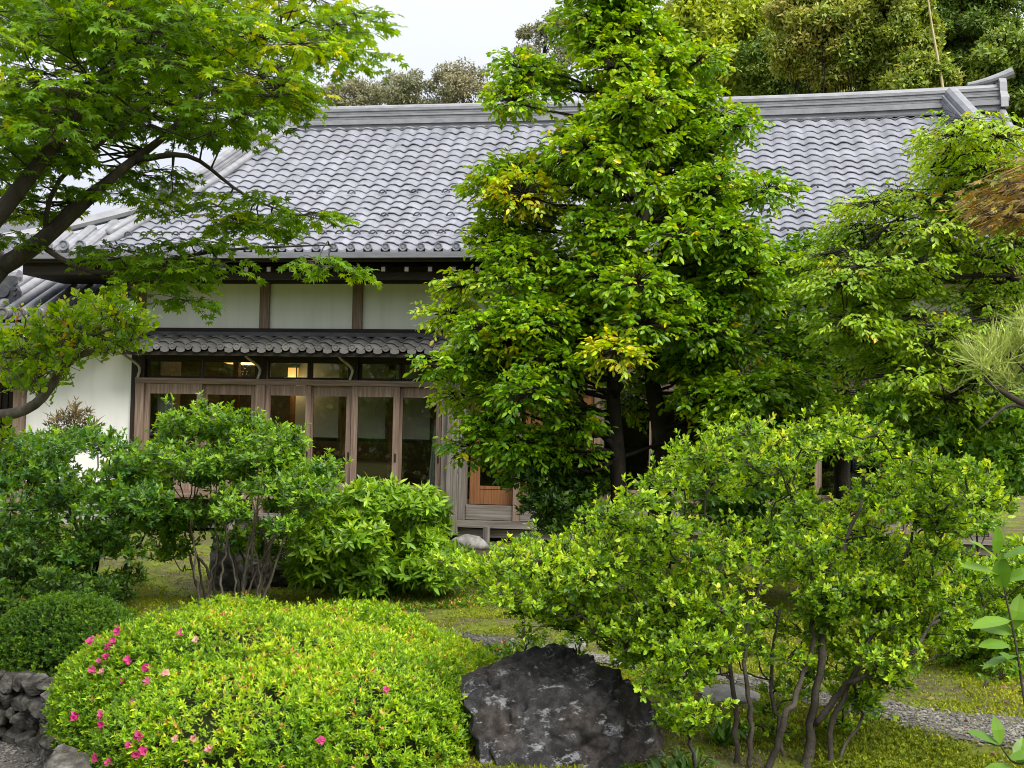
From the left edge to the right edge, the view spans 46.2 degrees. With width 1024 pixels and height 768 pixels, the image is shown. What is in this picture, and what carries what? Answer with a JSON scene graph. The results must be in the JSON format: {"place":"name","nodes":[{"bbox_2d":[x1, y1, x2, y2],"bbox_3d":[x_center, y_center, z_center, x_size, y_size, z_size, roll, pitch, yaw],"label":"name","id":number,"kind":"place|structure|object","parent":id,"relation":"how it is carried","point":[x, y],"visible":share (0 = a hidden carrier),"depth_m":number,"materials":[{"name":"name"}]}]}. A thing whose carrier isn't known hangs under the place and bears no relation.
{"place":"outdoors","nodes":[
{"label":"outdoors","id":0,"kind":"place"},
{"bbox_2d":[0,86,1023,767],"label":"ground","id":1,"kind":"structure","parent":0,"point":[1014,526],"depth_m":10.35,"materials":[{"name":"green plant"}]},
{"bbox_2d":[0,742,40,767],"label":"gravel walk","id":2,"kind":"structure","parent":1,"relation":"on","point":[30,756],"depth_m":7.94,"materials":[{"name":"grey gravel"}]},
{"bbox_2d":[0,629,1023,767],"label":"gravel","id":3,"kind":"structure","parent":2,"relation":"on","point":[909,710],"depth_m":7.70,"materials":[{"name":"grey gravel"}]},
{"bbox_2d":[563,637,585,651],"bbox_3d":[0.491,2.063,9.542,0.204,0.144,0.164,1,-2,0],"label":"stone","id":4,"kind":"object","parent":3,"relation":"on","point":[571,645],"visible":0.21,"depth_m":9.47,"materials":[{"name":"grey stone"}]},
{"bbox_2d":[0,669,93,767],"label":"stone retaining wall","id":5,"kind":"structure","parent":1,"relation":"on","point":[23,696],"depth_m":8.17,"materials":[{"name":"grey stone"}]},
{"bbox_2d":[0,213,132,336],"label":"storehouse","id":6,"kind":"structure","parent":1,"relation":"on","point":[6,228],"depth_m":25.64,"materials":[{"name":"grey tile"}]},
{"bbox_2d":[0,266,135,524],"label":"side wing","id":7,"kind":"structure","parent":1,"relation":"on","point":[106,388],"depth_m":20.05,"materials":[{"name":"white paint"}]},
{"bbox_2d":[0,388,12,496],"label":"lattice door","id":8,"kind":"structure","parent":7,"relation":"in","point":[6,395],"depth_m":20.84,"materials":[{"name":"brown wood"}]},
{"bbox_2d":[0,586,140,676],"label":"clipped azalea","id":9,"kind":"object","parent":1,"relation":"on","point":[44,632],"visible":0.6,"depth_m":8.58,"materials":[{"name":"green plant"}]},
{"bbox_2d":[30,396,115,529],"bbox_3d":[-4.435,1.141,12.410,1.329,2.059,0.779,-1,-3,39],"label":"bronze shrub","id":10,"kind":"object","parent":1,"relation":"on","point":[75,415],"visible":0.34,"depth_m":12.54,"materials":[{"name":"brown plant"}]},
{"bbox_2d":[0,530,152,616],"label":"evergreen shrub","id":11,"kind":"object","parent":1,"relation":"on","point":[21,576],"visible":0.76,"depth_m":10.49,"materials":[{"name":"green plant"}]},
{"bbox_2d":[0,279,162,473],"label":"myrtle tree","id":12,"kind":"object","parent":1,"relation":"on","point":[79,328],"visible":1,"depth_m":8.18,"materials":[{"name":"green plant"}]},
{"bbox_2d":[0,415,186,579],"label":"evergreen shrub","id":13,"kind":"object","parent":1,"relation":"on","point":[41,471],"visible":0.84,"depth_m":10.97,"materials":[{"name":"green plant"}]},
{"bbox_2d":[0,0,408,325],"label":"maple tree","id":14,"kind":"object","parent":1,"relation":"on","point":[122,46],"visible":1,"depth_m":6.45,"materials":[{"name":"green plant"}]},
{"bbox_2d":[86,390,353,604],"bbox_3d":[-2.861,1.167,11.680,2.682,2.199,2.019,1,-2,0],"label":"azalea shrub","id":15,"kind":"object","parent":1,"relation":"on","point":[270,448],"visible":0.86,"depth_m":11.50,"materials":[{"name":"green plant"}]},
{"bbox_2d":[209,527,274,590],"bbox_3d":[-2.905,2.038,13.023,0.826,0.989,0.558,1,-2,0],"label":"boulder","id":16,"kind":"object","parent":1,"relation":"on","point":[228,582],"visible":0.23,"depth_m":12.79,"materials":[{"name":"stone"}]},
{"bbox_2d":[40,590,497,767],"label":"clipped azalea","id":17,"kind":"object","parent":1,"relation":"on","point":[219,682],"visible":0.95,"depth_m":6.42,"materials":[{"name":"green plant"}]},
{"bbox_2d":[271,554,332,588],"bbox_3d":[-2.155,2.123,13.204,1.145,0.732,0.834,1,-2,0],"label":"boulder","id":18,"kind":"object","parent":1,"relation":"on","point":[278,580],"visible":0.03,"depth_m":12.93,"materials":[{"name":"stone"}]},
{"bbox_2d":[316,75,392,105],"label":"tree","id":19,"kind":"object","parent":1,"relation":"on","point":[361,93],"visible":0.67,"depth_m":59.56,"materials":[{"name":"green plant"}]},
{"bbox_2d":[274,472,476,600],"bbox_3d":[-1.364,1.607,12.275,2.109,1.451,2.050,1,-2,0],"label":"rhododendron bush","id":20,"kind":"object","parent":1,"relation":"on","point":[381,538],"visible":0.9,"depth_m":11.85,"materials":[{"name":"green plant"}]},
{"bbox_2d":[315,587,494,611],"bbox_3d":[-1.033,2.170,12.207,1.849,0.156,1.627,1,-2,0],"label":"ground cover","id":21,"kind":"object","parent":1,"relation":"on","point":[458,599],"visible":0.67,"depth_m":11.92,"materials":[{"name":"green plant"}]},
{"bbox_2d":[371,68,445,104],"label":"tree","id":22,"kind":"object","parent":1,"relation":"on","point":[403,85],"visible":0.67,"depth_m":59.53,"materials":[{"name":"green plant"}]},
{"bbox_2d":[431,56,501,103],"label":"tree","id":23,"kind":"object","parent":1,"relation":"on","point":[455,82],"visible":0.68,"depth_m":59.69,"materials":[{"name":"green plant"}]},
{"bbox_2d":[451,534,490,549],"bbox_3d":[-0.597,2.352,17.520,0.583,0.317,0.401,1,-2,0],"label":"stone","id":24,"kind":"object","parent":1,"relation":"on","point":[477,542],"visible":0.53,"depth_m":17.37,"materials":[{"name":"grey stone"}]},
{"bbox_2d":[423,548,549,643],"bbox_3d":[-0.079,1.702,9.542,1.092,0.878,1.098,2,-2,-24],"label":"azalea shrub","id":25,"kind":"object","parent":1,"relation":"on","point":[460,562],"visible":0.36,"depth_m":9.58,"materials":[{"name":"green plant"}]},
{"bbox_2d":[0,68,1023,555],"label":"temple hall","id":26,"kind":"structure","parent":1,"relation":"on","point":[386,176],"depth_m":19.66,"materials":[{"name":"tile"}]},
{"bbox_2d":[155,394,172,448],"bbox_3d":[-5.836,0.554,20.146,0.320,1.100,0.060,1,-2,9],"label":"curtain","id":27,"kind":"object","parent":26,"relation":"hanging from","point":[161,406],"visible":0.28,"depth_m":20.15,"materials":[{"name":"fabric"}]},
{"bbox_2d":[143,383,202,489],"bbox_3d":[-5.581,0.863,19.733,0.995,1.735,0.040,1,-2,9],"label":"sliding door","id":28,"kind":"structure","parent":26,"relation":"in","point":[150,388],"depth_m":19.76,"materials":[{"name":"brown wood"}]},
{"bbox_2d":[147,359,202,377],"bbox_3d":[-5.564,-0.252,19.828,0.950,0.300,0.040,1,-2,9],"label":"transom window","id":29,"kind":"structure","parent":26,"relation":"in","point":[149,375],"depth_m":19.82,"materials":[{"name":"brown wood"}]},
{"bbox_2d":[179,362,220,448],"bbox_3d":[-5.410,0.251,20.799,0.720,1.830,0.024,1,-2,9],"label":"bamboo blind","id":30,"kind":"object","parent":26,"relation":"hanging from","point":[193,368],"visible":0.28,"depth_m":20.82,"materials":[{"name":"brown wood"}]},
{"bbox_2d":[200,384,255,489],"bbox_3d":[-4.637,0.878,19.634,0.960,1.735,0.040,1,-2,9],"label":"sliding door","id":31,"kind":"structure","parent":26,"relation":"in","point":[208,388],"depth_m":19.63,"materials":[{"name":"brown wood"}]},
{"bbox_2d":[202,360,256,378],"bbox_3d":[-4.617,-0.239,19.673,0.950,0.300,0.040,1,-2,9],"label":"transom window","id":32,"kind":"structure","parent":26,"relation":"in","point":[204,361],"depth_m":19.66,"materials":[{"name":"brown wood"}]},
{"bbox_2d":[223,362,254,364],"bbox_3d":[-4.702,-0.542,21.221,0.842,0.426,0.842,1,-2,9],"label":"ceiling lamp","id":33,"kind":"object","parent":26,"relation":"hanging from","point":[241,363],"visible":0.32,"depth_m":21.07,"materials":[{"name":"beige"}]},
{"bbox_2d":[263,385,311,488],"bbox_3d":[-3.633,0.890,19.410,0.770,1.735,0.046,1,-2,9],"label":"sliding door","id":34,"kind":"structure","parent":26,"relation":"in","point":[282,390],"depth_m":19.41,"materials":[{"name":"brown wood"}]},
{"bbox_2d":[268,361,310,379],"bbox_3d":[-3.624,-0.225,19.513,0.710,0.300,0.040,1,-2,9],"label":"transom window","id":35,"kind":"structure","parent":26,"relation":"in","point":[269,362],"depth_m":19.49,"materials":[{"name":"brown wood"}]},
{"bbox_2d":[287,363,298,376],"bbox_3d":[-3.715,-0.428,20.447,0.180,0.670,0.180,1,-2,9],"label":"box lantern","id":36,"kind":"object","parent":26,"relation":"hanging from","point":[292,371],"visible":0.64,"depth_m":20.36,"materials":[{"name":"beige paper"}]},
{"bbox_2d":[295,363,339,438],"bbox_3d":[-3.307,0.108,20.390,0.760,1.650,0.025,1,-2,9],"label":"roller blind","id":37,"kind":"object","parent":26,"relation":"hanging from","point":[326,408],"visible":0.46,"depth_m":20.36,"materials":[{"name":"fabric"}]},
{"bbox_2d":[310,361,349,379],"bbox_3d":[-2.934,-0.215,19.400,0.670,0.300,0.040,1,-2,9],"label":"transom window","id":38,"kind":"structure","parent":26,"relation":"in","point":[312,362],"depth_m":19.39,"materials":[{"name":"brown wood"}]},
{"bbox_2d":[310,386,351,493],"bbox_3d":[-2.942,0.902,19.354,0.740,1.735,0.046,1,-2,9],"label":"sliding door","id":39,"kind":"structure","parent":26,"relation":"in","point":[338,391],"depth_m":19.32,"materials":[{"name":"brown wood"}]},
{"bbox_2d":[345,364,386,440],"bbox_3d":[-2.458,0.120,20.251,0.680,1.650,0.024,1,-2,9],"label":"roller blind","id":40,"kind":"object","parent":26,"relation":"hanging from","point":[371,418],"visible":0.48,"depth_m":20.22,"materials":[{"name":"fabric"}]},
{"bbox_2d":[350,386,399,486],"bbox_3d":[-2.194,0.910,19.176,0.785,1.735,0.046,1,-2,9],"label":"sliding door","id":41,"kind":"structure","parent":26,"relation":"in","point":[357,391],"depth_m":19.19,"materials":[{"name":"brown wood"}]},
{"bbox_2d":[359,362,401,380],"bbox_3d":[-2.110,-0.203,19.265,0.700,0.300,0.040,1,-2,9],"label":"transom window","id":42,"kind":"structure","parent":26,"relation":"in","point":[360,363],"depth_m":19.24,"materials":[{"name":"brown wood"}]},
{"bbox_2d":[396,364,430,440],"bbox_3d":[-1.659,0.132,20.120,0.600,1.650,0.024,1,-2,9],"label":"roller blind","id":43,"kind":"object","parent":26,"relation":"hanging from","point":[416,419],"visible":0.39,"depth_m":20.10,"materials":[{"name":"fabric"}]},
{"bbox_2d":[398,387,442,494],"bbox_3d":[-1.491,0.922,19.117,0.740,1.735,0.046,1,-2,9],"label":"sliding door","id":44,"kind":"structure","parent":26,"relation":"in","point":[405,392],"depth_m":19.12,"materials":[{"name":"brown wood"}]},
{"bbox_2d":[402,362,441,380],"bbox_3d":[-1.425,-0.194,19.151,0.660,0.300,0.040,1,-2,9],"label":"transom window","id":45,"kind":"structure","parent":26,"relation":"in","point":[403,363],"depth_m":19.18,"materials":[{"name":"brown wood"}]},
{"bbox_2d":[428,419,435,485],"bbox_3d":[-1.208,1.183,19.185,0.300,1.240,0.060,1,-2,9],"label":"curtain","id":46,"kind":"object","parent":26,"relation":"hanging from","point":[431,477],"visible":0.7,"depth_m":19.19,"materials":[{"name":"fabric"}]},
{"bbox_2d":[443,368,471,408],"bbox_3d":[-0.928,0.142,20.001,0.580,1.650,0.024,1,-2,9],"label":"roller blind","id":47,"kind":"object","parent":26,"relation":"hanging from","point":[447,381],"depth_m":20.04,"materials":[{"name":"fabric"}]},
{"bbox_2d":[469,392,530,504],"bbox_3d":[-0.179,1.017,19.002,0.960,1.780,0.040,1,-2,9],"label":"sliding door","id":48,"kind":"structure","parent":26,"relation":"in","point":[478,494],"depth_m":18.99,"materials":[{"name":"brown wood"}]},
{"bbox_2d":[533,393,593,449],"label":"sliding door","id":49,"kind":"structure","parent":26,"relation":"in","point":[590,400],"depth_m":18.84,"materials":[{"name":"brown wood"}]},
{"bbox_2d":[594,395,650,508],"bbox_3d":[1.750,1.044,18.687,0.960,1.780,0.040,1,-2,9],"label":"sliding door","id":50,"kind":"structure","parent":26,"relation":"in","point":[596,440],"depth_m":18.69,"materials":[{"name":"brown wood"}]},
{"bbox_2d":[663,395,699,509],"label":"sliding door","id":51,"kind":"structure","parent":26,"relation":"in","point":[672,492],"depth_m":18.55,"materials":[{"name":"brown wood"}]},
{"bbox_2d":[791,451,833,512],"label":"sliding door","id":52,"kind":"structure","parent":26,"relation":"in","point":[826,497],"depth_m":18.20,"materials":[{"name":"brown wood"}]},
{"bbox_2d":[850,452,883,518],"bbox_3d":[5.230,1.495,17.869,0.600,1.000,0.060,1,-2,9],"label":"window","id":53,"kind":"structure","parent":26,"relation":"attached to","point":[853,469],"depth_m":17.87,"materials":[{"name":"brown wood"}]},
{"bbox_2d":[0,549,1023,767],"bbox_3d":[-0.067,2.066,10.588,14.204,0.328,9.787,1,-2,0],"label":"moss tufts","id":54,"kind":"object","parent":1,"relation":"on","point":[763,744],"visible":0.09,"depth_m":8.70,"materials":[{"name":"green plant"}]},
{"bbox_2d":[31,550,1021,767],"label":"fallen leaves","id":55,"kind":"object","parent":1,"relation":"on","point":[700,694],"visible":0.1,"depth_m":7.99,"materials":[{"name":"brown plant"}]},
{"bbox_2d":[482,619,589,662],"bbox_3d":[0.175,1.866,8.399,0.863,0.502,0.846,1,-2,0],"label":"shrub","id":56,"kind":"object","parent":1,"relation":"on","point":[504,649],"visible":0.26,"depth_m":8.24,"materials":[{"name":"green plant"}]},
{"bbox_2d":[510,7,575,100],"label":"tree","id":57,"kind":"object","parent":1,"relation":"on","point":[525,33],"visible":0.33,"depth_m":58.15,"materials":[{"name":"green plant"}]},
{"bbox_2d":[452,643,663,767],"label":"boulder","id":58,"kind":"object","parent":1,"relation":"on","point":[550,704],"visible":0.84,"depth_m":6.45,"materials":[{"name":"grey stone"}]},
{"bbox_2d":[513,453,610,541],"bbox_3d":[0.611,1.497,13.445,1.319,1.583,2.069,1,-2,0],"label":"evergreen shrub","id":59,"kind":"object","parent":1,"relation":"on","point":[555,515],"visible":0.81,"depth_m":12.74,"materials":[{"name":"green plant"}]},
{"bbox_2d":[403,0,851,582],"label":"camellia tree","id":60,"kind":"object","parent":1,"relation":"on","point":[545,338],"visible":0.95,"depth_m":12.74,"materials":[{"name":"green plant"}]},
{"bbox_2d":[618,752,669,767],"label":"strap leaf plant","id":61,"kind":"object","parent":1,"relation":"on","point":[656,764],"visible":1,"depth_m":6.13,"materials":[{"name":"green plant"}]},
{"bbox_2d":[642,744,726,767],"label":"strap leaf plant","id":62,"kind":"object","parent":1,"relation":"on","point":[680,761],"visible":0.94,"depth_m":6.22,"materials":[{"name":"green plant"}]},
{"bbox_2d":[658,0,781,96],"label":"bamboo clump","id":63,"kind":"object","parent":1,"relation":"on","point":[715,21],"visible":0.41,"depth_m":44.67,"materials":[{"name":"green plant"}]},
{"bbox_2d":[699,684,759,702],"bbox_3d":[1.458,2.088,8.037,0.414,0.137,0.326,1,-2,0],"label":"stone","id":64,"kind":"object","parent":1,"relation":"on","point":[721,692],"visible":0.48,"depth_m":7.96,"materials":[{"name":"grey stone"}]},
{"bbox_2d":[697,714,770,746],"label":"strap leaf plant","id":65,"kind":"object","parent":1,"relation":"on","point":[722,734],"visible":0.68,"depth_m":6.80,"materials":[{"name":"green plant"}]},
{"bbox_2d":[448,395,1020,767],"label":"azalea shrub","id":66,"kind":"object","parent":1,"relation":"on","point":[592,585],"visible":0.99,"depth_m":6.50,"materials":[{"name":"green plant"}]},
{"bbox_2d":[673,430,864,588],"bbox_3d":[2.659,1.383,12.515,2.044,1.860,2.922,0,-2,21],"label":"evergreen shrub","id":67,"kind":"object","parent":1,"relation":"on","point":[744,510],"visible":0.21,"depth_m":11.63,"materials":[{"name":"green plant"}]},
{"bbox_2d":[729,22,820,95],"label":"hill tree","id":68,"kind":"object","parent":1,"relation":"on","point":[760,80],"visible":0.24,"depth_m":43.61,"materials":[{"name":"green plant"}]},
{"bbox_2d":[731,224,917,559],"bbox_3d":[3.772,0.247,14.220,2.996,4.477,2.450,1,-2,0],"label":"evergreen tree","id":69,"kind":"object","parent":1,"relation":"on","point":[841,466],"visible":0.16,"depth_m":13.83,"materials":[{"name":"green plant"}]},
{"bbox_2d":[760,0,889,94],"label":"hill tree","id":70,"kind":"object","parent":1,"relation":"on","point":[806,33],"visible":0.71,"depth_m":37.46,"materials":[{"name":"green plant"}]},
{"bbox_2d":[828,0,947,91],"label":"hill tree","id":71,"kind":"object","parent":1,"relation":"on","point":[899,30],"visible":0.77,"depth_m":36.56,"materials":[{"name":"green plant"}]},
{"bbox_2d":[774,109,1023,436],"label":"drooping tree","id":72,"kind":"object","parent":1,"relation":"on","point":[852,285],"visible":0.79,"depth_m":10.74,"materials":[{"name":"green plant"}]},
{"bbox_2d":[800,717,1008,767],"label":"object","id":73,"kind":"object","parent":1,"relation":"on","point":[889,745],"visible":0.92,"depth_m":6.65,"materials":[{"name":"green plant"}]},
{"bbox_2d":[879,47,965,90],"bbox_3d":[11.635,-3.166,33.900,2.448,12.837,2.019,1,-2,0],"label":"hill tree","id":74,"kind":"object","parent":1,"relation":"on","point":[918,69],"visible":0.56,"depth_m":33.59,"materials":[{"name":"green plant"}]},
{"bbox_2d":[821,380,1023,554],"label":"evergreen shrub","id":75,"kind":"object","parent":1,"relation":"on","point":[1001,446],"visible":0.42,"depth_m":10.82,"materials":[{"name":"green plant"}]},
{"bbox_2d":[927,0,943,86],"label":"bamboo cane","id":76,"kind":"object","parent":1,"relation":"on","point":[937,57],"visible":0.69,"depth_m":33.35,"materials":[{"name":"beige plant"}]},
{"bbox_2d":[905,508,1023,687],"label":"azalea shrub","id":77,"kind":"object","parent":1,"relation":"on","point":[983,656],"visible":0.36,"depth_m":9.04,"materials":[{"name":"green plant"}]},
{"bbox_2d":[930,134,1023,255],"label":"laceleaf maple","id":78,"kind":"object","parent":1,"relation":"on","point":[1002,206],"visible":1,"depth_m":5.04,"materials":[{"name":"brown plant"}]},
{"bbox_2d":[932,0,1023,85],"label":"hill tree","id":79,"kind":"object","parent":1,"relation":"on","point":[969,23],"visible":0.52,"depth_m":39.39,"materials":[{"name":"green plant"}]},
{"bbox_2d":[943,291,1023,430],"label":"pine tree","id":80,"kind":"object","parent":1,"relation":"on","point":[987,357],"visible":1,"depth_m":6.20,"materials":[{"name":"green plant"}]},
{"bbox_2d":[960,526,1023,767],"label":"leafy sapling","id":81,"kind":"object","parent":1,"relation":"on","point":[1003,574],"visible":1,"depth_m":3.58,"materials":[{"name":"green plant"}]},
{"bbox_2d":[964,20,1023,388],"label":"hill tree","id":82,"kind":"object","parent":1,"relation":"on","point":[997,51],"visible":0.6,"depth_m":34.51,"materials":[{"name":"green plant"}]},
{"bbox_2d":[0,0,1023,335],"label":"sky","id":83,"kind":"structure","parent":0,"point":[436,31],"materials":[{"name":"white"}]},
{"bbox_2d":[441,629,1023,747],"bbox_3d":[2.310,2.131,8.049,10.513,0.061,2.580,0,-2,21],"label":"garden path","id":84,"kind":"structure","parent":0,"point":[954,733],"depth_m":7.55,"materials":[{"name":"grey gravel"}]}
]}

